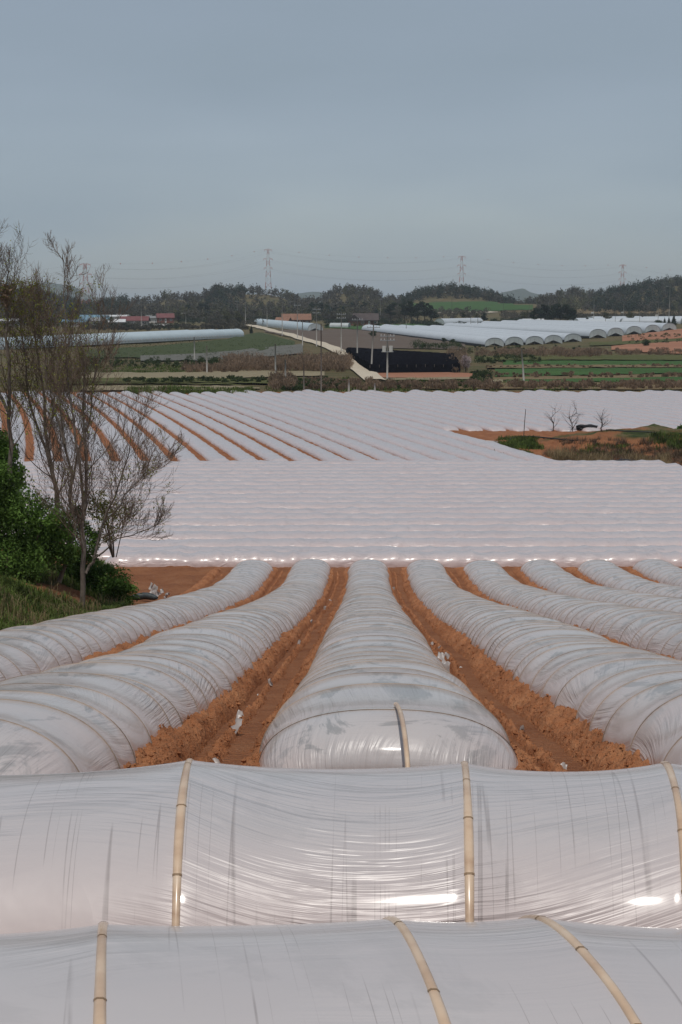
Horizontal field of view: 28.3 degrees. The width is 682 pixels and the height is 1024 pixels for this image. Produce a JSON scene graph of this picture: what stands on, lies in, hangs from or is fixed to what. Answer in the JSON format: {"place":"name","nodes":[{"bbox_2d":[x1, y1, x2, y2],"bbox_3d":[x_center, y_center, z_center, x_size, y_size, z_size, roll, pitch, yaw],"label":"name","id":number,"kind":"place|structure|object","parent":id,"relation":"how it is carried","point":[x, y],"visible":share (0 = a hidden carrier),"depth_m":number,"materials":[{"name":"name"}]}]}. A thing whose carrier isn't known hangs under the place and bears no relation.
{"place":"outdoors","nodes":[
{"label":"outdoors","id":0,"kind":"place"},
{"bbox_2d":[36,282,117,301],"bbox_3d":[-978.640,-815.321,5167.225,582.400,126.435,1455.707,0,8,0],"label":"mountain","id":1,"kind":"structure","parent":0,"point":[58,288],"depth_m":5081.39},
{"bbox_2d":[81,332,294,357],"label":"crop field","id":2,"kind":"structure","parent":0,"point":[247,341],"depth_m":407.46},
{"bbox_2d":[248,325,384,379],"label":"road","id":3,"kind":"structure","parent":0,"point":[360,370],"depth_m":362.74,"materials":[{"name":"concrete"}]},
{"bbox_2d":[0,286,681,771],"bbox_3d":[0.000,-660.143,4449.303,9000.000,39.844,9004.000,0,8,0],"label":"ground","id":4,"kind":"structure","parent":0,"point":[174,580],"depth_m":106.83,"materials":[{"name":"soil"}]},
{"bbox_2d":[0,393,25,461],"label":"film tunnel","id":5,"kind":"structure","parent":4,"relation":"on","point":[23,436],"depth_m":120.11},
{"bbox_2d":[0,428,31,488],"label":"evergreen bush","id":6,"kind":"object","parent":4,"relation":"on","point":[19,469],"visible":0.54,"depth_m":38.06,"materials":[{"name":"green plant"}]},
{"bbox_2d":[0,218,50,482],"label":"bare tree","id":7,"kind":"object","parent":4,"relation":"on","point":[8,407],"visible":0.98,"depth_m":34.80,"materials":[{"name":"brown plant"}]},
{"bbox_2d":[12,391,52,460],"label":"film tunnel","id":8,"kind":"structure","parent":4,"relation":"on","point":[36,446],"depth_m":120.80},
{"bbox_2d":[0,459,80,584],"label":"evergreen bush","id":9,"kind":"object","parent":4,"relation":"on","point":[34,542],"visible":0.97,"depth_m":34.17,"materials":[{"name":"green plant"}]},
{"bbox_2d":[0,260,85,512],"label":"bare tree","id":10,"kind":"object","parent":4,"relation":"on","point":[31,313],"visible":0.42,"depth_m":35.82,"materials":[{"name":"brown plant"}]},
{"bbox_2d":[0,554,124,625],"bbox_3d":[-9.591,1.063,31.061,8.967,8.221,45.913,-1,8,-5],"label":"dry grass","id":11,"kind":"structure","parent":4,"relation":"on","point":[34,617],"depth_m":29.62,"materials":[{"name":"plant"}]},
{"bbox_2d":[0,551,132,629],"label":"bank grass","id":12,"kind":"structure","parent":4,"relation":"on","point":[15,586],"depth_m":30.08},
{"bbox_2d":[41,391,110,460],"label":"film tunnel","id":13,"kind":"structure","parent":4,"relation":"on","point":[95,447],"depth_m":110.32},
{"bbox_2d":[22,264,135,582],"bbox_3d":[-6.576,-2.256,34.855,3.070,8.175,2.860,5,10,32],"label":"bare tree","id":14,"kind":"object","parent":4,"relation":"on","point":[39,295],"visible":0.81,"depth_m":34.62,"materials":[{"name":"brown plant"}]},
{"bbox_2d":[64,506,100,563],"bbox_3d":[-7.024,0.607,36.623,1.027,1.719,1.306,-7,11,-41],"label":"ivy clump","id":15,"kind":"object","parent":4,"relation":"on","point":[91,537],"visible":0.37,"depth_m":36.46,"materials":[{"name":"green plant"}]},
{"bbox_2d":[62,393,140,460],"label":"film tunnel","id":16,"kind":"structure","parent":4,"relation":"on","point":[107,425],"depth_m":118.14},
{"bbox_2d":[65,552,141,604],"bbox_3d":[-6.797,1.910,37.295,2.807,1.726,1.318,3,9,18],"label":"bank shrub","id":17,"kind":"object","parent":4,"relation":"on","point":[117,585],"visible":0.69,"depth_m":36.95,"materials":[{"name":"green plant"}]},
{"bbox_2d":[20,230,189,605],"bbox_3d":[-5.830,-2.225,33.163,4.344,9.267,2.956,0,8,0],"label":"bare tree","id":18,"kind":"object","parent":4,"relation":"on","point":[85,492],"visible":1,"depth_m":33.12,"materials":[{"name":"brown plant"}]},
{"bbox_2d":[81,487,136,557],"bbox_3d":[-6.248,0.272,36.566,1.573,1.899,1.242,0,8,0],"label":"bare tree","id":19,"kind":"object","parent":4,"relation":"on","point":[105,503],"visible":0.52,"depth_m":36.45,"materials":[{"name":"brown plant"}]},
{"bbox_2d":[0,329,243,349],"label":"greenhouse","id":20,"kind":"object","parent":4,"relation":"on","point":[172,336],"visible":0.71,"depth_m":459.77,"materials":[{"name":"white plastic"}]},
{"bbox_2d":[76,392,169,460],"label":"film tunnel","id":21,"kind":"structure","parent":4,"relation":"on","point":[129,424],"depth_m":126.23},
{"bbox_2d":[0,560,272,680],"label":"film tunnel","id":22,"kind":"structure","parent":4,"relation":"on","point":[39,647],"depth_m":19.75,"materials":[{"name":"white plastic"}]},
{"bbox_2d":[93,393,199,460],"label":"film tunnel","id":23,"kind":"structure","parent":4,"relation":"on","point":[184,454],"depth_m":117.97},
{"bbox_2d":[0,559,330,774],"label":"film tunnel","id":24,"kind":"structure","parent":4,"relation":"on","point":[108,712],"depth_m":9.35,"materials":[{"name":"white plastic"}]},
{"bbox_2d":[108,392,228,460],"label":"film tunnel","id":25,"kind":"structure","parent":4,"relation":"on","point":[206,451],"depth_m":118.91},
{"bbox_2d":[120,391,256,460],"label":"film tunnel","id":26,"kind":"structure","parent":4,"relation":"on","point":[235,452],"depth_m":121.14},
{"bbox_2d":[81,370,323,377],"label":"paddy","id":27,"kind":"structure","parent":4,"relation":"on","point":[245,373],"depth_m":238.63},
{"bbox_2d":[139,390,287,460],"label":"film tunnel","id":28,"kind":"structure","parent":4,"relation":"on","point":[257,449],"depth_m":121.33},
{"bbox_2d":[140,344,302,360],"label":"grey plot","id":29,"kind":"object","parent":4,"relation":"on","point":[293,349],"visible":0.6,"depth_m":348.63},
{"bbox_2d":[153,390,317,460],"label":"film tunnel","id":30,"kind":"structure","parent":4,"relation":"on","point":[292,453],"depth_m":123.19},
{"bbox_2d":[169,392,345,460],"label":"film tunnel","id":31,"kind":"structure","parent":4,"relation":"on","point":[318,452],"depth_m":123.01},
{"bbox_2d":[188,392,374,460],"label":"film tunnel","id":32,"kind":"structure","parent":4,"relation":"on","point":[339,449],"depth_m":122.64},
{"bbox_2d":[253,319,322,330],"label":"greenhouse","id":33,"kind":"object","parent":4,"relation":"on","point":[291,325],"visible":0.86,"depth_m":649.87,"materials":[{"name":"white plastic"}]},
{"bbox_2d":[201,392,404,460],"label":"film tunnel","id":34,"kind":"structure","parent":4,"relation":"on","point":[366,449],"depth_m":122.43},
{"bbox_2d":[216,391,434,460],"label":"film tunnel","id":35,"kind":"structure","parent":4,"relation":"on","point":[398,451],"depth_m":121.94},
{"bbox_2d":[1,315,676,329],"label":"hedgerow","id":36,"kind":"object","parent":4,"relation":"on","point":[398,321],"visible":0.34,"depth_m":782.65,"materials":[{"name":"brown plant"}]},
{"bbox_2d":[14,460,665,463],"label":"film tunnel","id":37,"kind":"structure","parent":4,"relation":"on","point":[399,462],"depth_m":95.12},
{"bbox_2d":[0,915,681,1023],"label":"film tunnel","id":38,"kind":"structure","parent":4,"relation":"on","point":[532,969],"depth_m":2.49,"materials":[{"name":"white plastic"}]},
{"bbox_2d":[0,758,681,933],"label":"film tunnel","id":39,"kind":"structure","parent":4,"relation":"on","point":[189,842],"depth_m":3.60,"materials":[{"name":"white plastic"}]},
{"bbox_2d":[0,276,681,321],"bbox_3d":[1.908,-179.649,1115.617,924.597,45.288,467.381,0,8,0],"label":"bare wood","id":40,"kind":"object","parent":4,"relation":"on","point":[546,300],"visible":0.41,"depth_m":1184.93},
{"bbox_2d":[0,274,681,320],"bbox_3d":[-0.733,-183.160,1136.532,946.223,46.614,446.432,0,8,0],"label":"pine wood","id":41,"kind":"object","parent":4,"relation":"on","point":[630,306],"visible":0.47,"depth_m":1206.65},
{"bbox_2d":[1,275,681,321],"bbox_3d":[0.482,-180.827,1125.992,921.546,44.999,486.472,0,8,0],"label":"spring wood","id":42,"kind":"object","parent":4,"relation":"on","point":[565,301],"visible":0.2,"depth_m":1079.12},
{"bbox_2d":[227,390,463,460],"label":"film tunnel","id":43,"kind":"structure","parent":4,"relation":"on","point":[435,454],"depth_m":121.91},
{"bbox_2d":[17,498,681,518],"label":"film tunnel","id":44,"kind":"structure","parent":4,"relation":"on","point":[226,515],"depth_m":66.25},
{"bbox_2d":[17,306,681,330],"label":"brushwood","id":45,"kind":"object","parent":4,"relation":"on","point":[219,323],"visible":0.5,"depth_m":868.42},
{"bbox_2d":[17,463,681,466],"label":"film tunnel","id":46,"kind":"structure","parent":4,"relation":"on","point":[447,465],"depth_m":92.83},
{"bbox_2d":[20,489,681,508],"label":"film tunnel","id":47,"kind":"structure","parent":4,"relation":"on","point":[381,504],"depth_m":70.75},
{"bbox_2d":[22,493,681,513],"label":"film tunnel","id":48,"kind":"structure","parent":4,"relation":"on","point":[578,509],"depth_m":68.47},
{"bbox_2d":[22,484,681,488],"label":"film tunnel","id":49,"kind":"structure","parent":4,"relation":"on","point":[471,486],"depth_m":79.51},
{"bbox_2d":[23,476,681,481],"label":"film tunnel","id":50,"kind":"structure","parent":4,"relation":"on","point":[276,478],"depth_m":84.00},
{"bbox_2d":[23,473,681,476],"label":"film tunnel","id":51,"kind":"structure","parent":4,"relation":"on","point":[430,474],"depth_m":86.18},
{"bbox_2d":[24,479,681,484],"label":"film tunnel","id":52,"kind":"structure","parent":4,"relation":"on","point":[448,482],"depth_m":81.81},
{"bbox_2d":[24,469,681,473],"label":"film tunnel","id":53,"kind":"structure","parent":4,"relation":"on","point":[387,471],"depth_m":88.46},
{"bbox_2d":[25,518,681,546],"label":"film tunnel","id":54,"kind":"structure","parent":4,"relation":"on","point":[396,541],"depth_m":57.42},
{"bbox_2d":[25,505,681,531],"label":"film tunnel","id":55,"kind":"structure","parent":4,"relation":"on","point":[662,527],"depth_m":61.77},
{"bbox_2d":[25,466,681,470],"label":"film tunnel","id":56,"kind":"structure","parent":4,"relation":"on","point":[206,468],"depth_m":90.64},
{"bbox_2d":[26,498,681,525],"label":"film tunnel","id":57,"kind":"structure","parent":4,"relation":"on","point":[385,521],"depth_m":64.08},
{"bbox_2d":[27,514,681,539],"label":"film tunnel","id":58,"kind":"structure","parent":4,"relation":"on","point":[188,534],"depth_m":59.60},
{"bbox_2d":[27,488,681,493],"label":"film tunnel","id":59,"kind":"structure","parent":4,"relation":"on","point":[377,490],"depth_m":77.39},
{"bbox_2d":[30,490,681,502],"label":"film tunnel","id":60,"kind":"structure","parent":4,"relation":"on","point":[408,499],"depth_m":72.87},
{"bbox_2d":[40,492,681,497],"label":"film tunnel","id":61,"kind":"structure","parent":4,"relation":"on","point":[461,494],"depth_m":75.15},
{"bbox_2d":[244,390,493,460],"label":"film tunnel","id":62,"kind":"structure","parent":4,"relation":"on","point":[450,450],"depth_m":121.72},
{"bbox_2d":[65,539,681,560],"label":"film tunnel","id":63,"kind":"structure","parent":4,"relation":"on","point":[106,554],"depth_m":55.26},
{"bbox_2d":[293,391,458,430],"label":"film tunnel","id":64,"kind":"structure","parent":4,"relation":"on","point":[446,427],"depth_m":144.23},
{"bbox_2d":[81,332,680,390],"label":"scrub","id":65,"kind":"object","parent":4,"relation":"on","point":[475,374],"visible":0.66,"depth_m":277.62,"materials":[{"name":"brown plant"}]},
{"bbox_2d":[87,363,677,393],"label":"verge grass","id":66,"kind":"structure","parent":4,"relation":"on","point":[174,388],"depth_m":191.88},
{"bbox_2d":[259,559,518,769],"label":"film tunnel","id":67,"kind":"structure","parent":4,"relation":"on","point":[379,686],"depth_m":7.62,"materials":[{"name":"white plastic"}]},
{"bbox_2d":[303,389,482,430],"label":"film tunnel","id":68,"kind":"structure","parent":4,"relation":"on","point":[464,426],"depth_m":144.85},
{"bbox_2d":[105,549,681,567],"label":"film tunnel","id":69,"kind":"structure","parent":4,"relation":"on","point":[393,558],"depth_m":52.90,"materials":[{"name":"plastic"}]},
{"bbox_2d":[262,391,525,460],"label":"film tunnel","id":70,"kind":"structure","parent":4,"relation":"on","point":[487,453],"depth_m":122.22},
{"bbox_2d":[346,347,459,372],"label":"shade netting","id":71,"kind":"object","parent":4,"relation":"on","point":[408,361],"visible":0.95,"depth_m":256.72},
{"bbox_2d":[324,391,505,430],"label":"film tunnel","id":72,"kind":"structure","parent":4,"relation":"on","point":[486,426],"depth_m":144.25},
{"bbox_2d":[281,391,552,460],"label":"film tunnel","id":73,"kind":"structure","parent":4,"relation":"on","point":[510,451],"depth_m":120.84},
{"bbox_2d":[181,345,681,390],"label":"dry reeds","id":74,"kind":"object","parent":4,"relation":"on","point":[311,362],"visible":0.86,"depth_m":248.04,"materials":[{"name":"plant"}]},
{"bbox_2d":[361,325,503,346],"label":"greenhouse","id":75,"kind":"object","parent":4,"relation":"on","point":[482,341],"visible":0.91,"depth_m":497.94,"materials":[{"name":"white plastic"}]},
{"bbox_2d":[345,392,529,430],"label":"film tunnel","id":76,"kind":"structure","parent":4,"relation":"on","point":[511,427],"depth_m":143.47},
{"bbox_2d":[350,390,552,430],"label":"film tunnel","id":77,"kind":"structure","parent":4,"relation":"on","point":[534,427],"depth_m":144.38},
{"bbox_2d":[381,324,522,345],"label":"greenhouse","id":78,"kind":"object","parent":4,"relation":"on","point":[507,340],"visible":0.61,"depth_m":496.52,"materials":[{"name":"white plastic"}]},
{"bbox_2d":[366,390,576,431],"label":"film tunnel","id":79,"kind":"structure","parent":4,"relation":"on","point":[559,427],"depth_m":144.94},
{"bbox_2d":[400,325,543,344],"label":"greenhouse","id":80,"kind":"object","parent":4,"relation":"on","point":[528,339],"visible":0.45,"depth_m":485.75,"materials":[{"name":"white plastic"}]},
{"bbox_2d":[413,325,561,343],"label":"greenhouse","id":81,"kind":"object","parent":4,"relation":"on","point":[546,338],"visible":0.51,"depth_m":490.62,"materials":[{"name":"white plastic"}]},
{"bbox_2d":[391,391,599,430],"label":"film tunnel","id":82,"kind":"structure","parent":4,"relation":"on","point":[564,423],"depth_m":147.03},
{"bbox_2d":[430,325,581,341],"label":"greenhouse","id":83,"kind":"object","parent":4,"relation":"on","point":[565,337],"visible":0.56,"depth_m":506.88,"materials":[{"name":"white plastic"}]},
{"bbox_2d":[407,391,621,429],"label":"film tunnel","id":84,"kind":"structure","parent":4,"relation":"on","point":[559,418],"depth_m":147.42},
{"bbox_2d":[411,390,636,428],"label":"film tunnel","id":85,"kind":"structure","parent":4,"relation":"on","point":[623,426],"depth_m":148.85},
{"bbox_2d":[443,323,605,337],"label":"greenhouse","id":86,"kind":"object","parent":4,"relation":"on","point":[590,333],"visible":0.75,"depth_m":546.57,"materials":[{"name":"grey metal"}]},
{"bbox_2d":[434,391,647,426],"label":"film tunnel","id":87,"kind":"structure","parent":4,"relation":"on","point":[559,410],"depth_m":148.88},
{"bbox_2d":[406,559,681,764],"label":"film tunnel","id":88,"kind":"structure","parent":4,"relation":"on","point":[629,698],"depth_m":11.73,"materials":[{"name":"white plastic"}]},
{"bbox_2d":[465,322,623,335],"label":"greenhouse","id":89,"kind":"object","parent":4,"relation":"on","point":[609,331],"visible":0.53,"depth_m":559.61,"materials":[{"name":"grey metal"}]},
{"bbox_2d":[422,382,681,388],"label":"verge","id":90,"kind":"structure","parent":4,"relation":"on","point":[511,387],"depth_m":193.53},
{"bbox_2d":[481,321,641,334],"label":"greenhouse","id":91,"kind":"object","parent":4,"relation":"on","point":[631,330],"visible":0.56,"depth_m":586.42,"materials":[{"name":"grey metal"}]},
{"bbox_2d":[454,391,676,428],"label":"film tunnel","id":92,"kind":"structure","parent":4,"relation":"on","point":[580,411],"depth_m":148.26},
{"bbox_2d":[463,560,681,659],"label":"film tunnel","id":93,"kind":"structure","parent":4,"relation":"on","point":[657,631],"depth_m":23.86,"materials":[{"name":"white plastic"}]},
{"bbox_2d":[465,391,681,425],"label":"film tunnel","id":94,"kind":"structure","parent":4,"relation":"on","point":[602,411],"depth_m":149.80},
{"bbox_2d":[475,390,681,422],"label":"film tunnel","id":95,"kind":"structure","parent":4,"relation":"on","point":[610,410],"depth_m":153.32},
{"bbox_2d":[476,355,681,359],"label":"verge","id":96,"kind":"structure","parent":4,"relation":"on","point":[639,357],"depth_m":323.37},
{"bbox_2d":[501,320,659,332],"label":"greenhouse","id":97,"kind":"object","parent":4,"relation":"on","point":[649,328],"visible":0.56,"depth_m":604.05,"materials":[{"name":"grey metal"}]},
{"bbox_2d":[487,374,676,379],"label":"verge","id":98,"kind":"structure","parent":4,"relation":"on","point":[578,376],"depth_m":227.52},
{"bbox_2d":[487,364,681,367],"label":"verge","id":99,"kind":"structure","parent":4,"relation":"on","point":[565,366],"depth_m":269.85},
{"bbox_2d":[494,430,681,455],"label":"mound grass","id":100,"kind":"structure","parent":4,"relation":"on","point":[522,442],"depth_m":106.19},
{"bbox_2d":[498,391,681,418],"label":"film tunnel","id":101,"kind":"structure","parent":4,"relation":"on","point":[615,407],"depth_m":155.25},
{"bbox_2d":[517,319,676,330],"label":"greenhouse","id":102,"kind":"object","parent":4,"relation":"on","point":[666,326],"visible":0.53,"depth_m":624.00,"materials":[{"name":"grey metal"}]},
{"bbox_2d":[519,392,681,415],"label":"film tunnel","id":103,"kind":"structure","parent":4,"relation":"on","point":[616,405],"depth_m":158.57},
{"bbox_2d":[520,560,681,613],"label":"film tunnel","id":104,"kind":"structure","parent":4,"relation":"on","point":[551,576],"depth_m":38.05,"materials":[{"name":"white plastic"}]},
{"bbox_2d":[522,390,681,412],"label":"film tunnel","id":105,"kind":"structure","parent":4,"relation":"on","point":[627,404],"depth_m":162.10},
{"bbox_2d":[536,390,681,409],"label":"film tunnel","id":106,"kind":"structure","parent":4,"relation":"on","point":[648,404],"depth_m":164.44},
{"bbox_2d":[545,445,674,462],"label":"mound straw","id":107,"kind":"object","parent":4,"relation":"on","point":[561,455],"visible":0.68,"depth_m":99.65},
{"bbox_2d":[540,436,681,465],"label":"mound scrub","id":108,"kind":"object","parent":4,"relation":"on","point":[653,452],"visible":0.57,"depth_m":103.87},
{"bbox_2d":[577,560,681,596],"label":"film tunnel","id":109,"kind":"structure","parent":4,"relation":"on","point":[607,573],"depth_m":44.68,"materials":[{"name":"white plastic"}]},
{"bbox_2d":[633,559,681,585],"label":"film tunnel","id":110,"kind":"structure","parent":4,"relation":"on","point":[662,571],"depth_m":48.30,"materials":[{"name":"white plastic"}]},
{"bbox_2d":[0,0,681,302],"label":"sky","id":111,"kind":"structure","parent":0,"point":[539,136],"materials":[{"name":"blue"}]},
{"bbox_2d":[265,329,464,349],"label":"bare field","id":112,"kind":"structure","parent":0,"point":[333,337],"depth_m":482.55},
{"bbox_2d":[84,567,676,771],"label":"furrow soil","id":113,"kind":"structure","parent":0,"point":[551,722],"depth_m":12.58,"materials":[{"name":"soil"}]},
{"bbox_2d":[378,372,472,377],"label":"red field","id":114,"kind":"structure","parent":0,"point":[418,374],"depth_m":236.30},
{"bbox_2d":[413,301,532,310],"bbox_3d":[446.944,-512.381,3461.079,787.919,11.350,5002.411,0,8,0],"label":"green field","id":115,"kind":"structure","parent":0,"point":[489,305],"depth_m":1087.59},
{"bbox_2d":[495,367,681,376],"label":"green field","id":116,"kind":"structure","parent":0,"point":[586,371],"depth_m":251.53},
{"bbox_2d":[503,360,681,364],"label":"green field","id":117,"kind":"structure","parent":0,"point":[554,362],"depth_m":299.45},
{"bbox_2d":[506,377,681,381],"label":"green field","id":118,"kind":"structure","parent":0,"point":[617,379],"depth_m":219.53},
{"bbox_2d":[611,341,681,353],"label":"red field","id":119,"kind":"structure","parent":0,"point":[672,345],"depth_m":411.16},
{"bbox_2d":[622,329,681,340],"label":"red field","id":120,"kind":"structure","parent":0,"point":[645,336],"depth_m":504.80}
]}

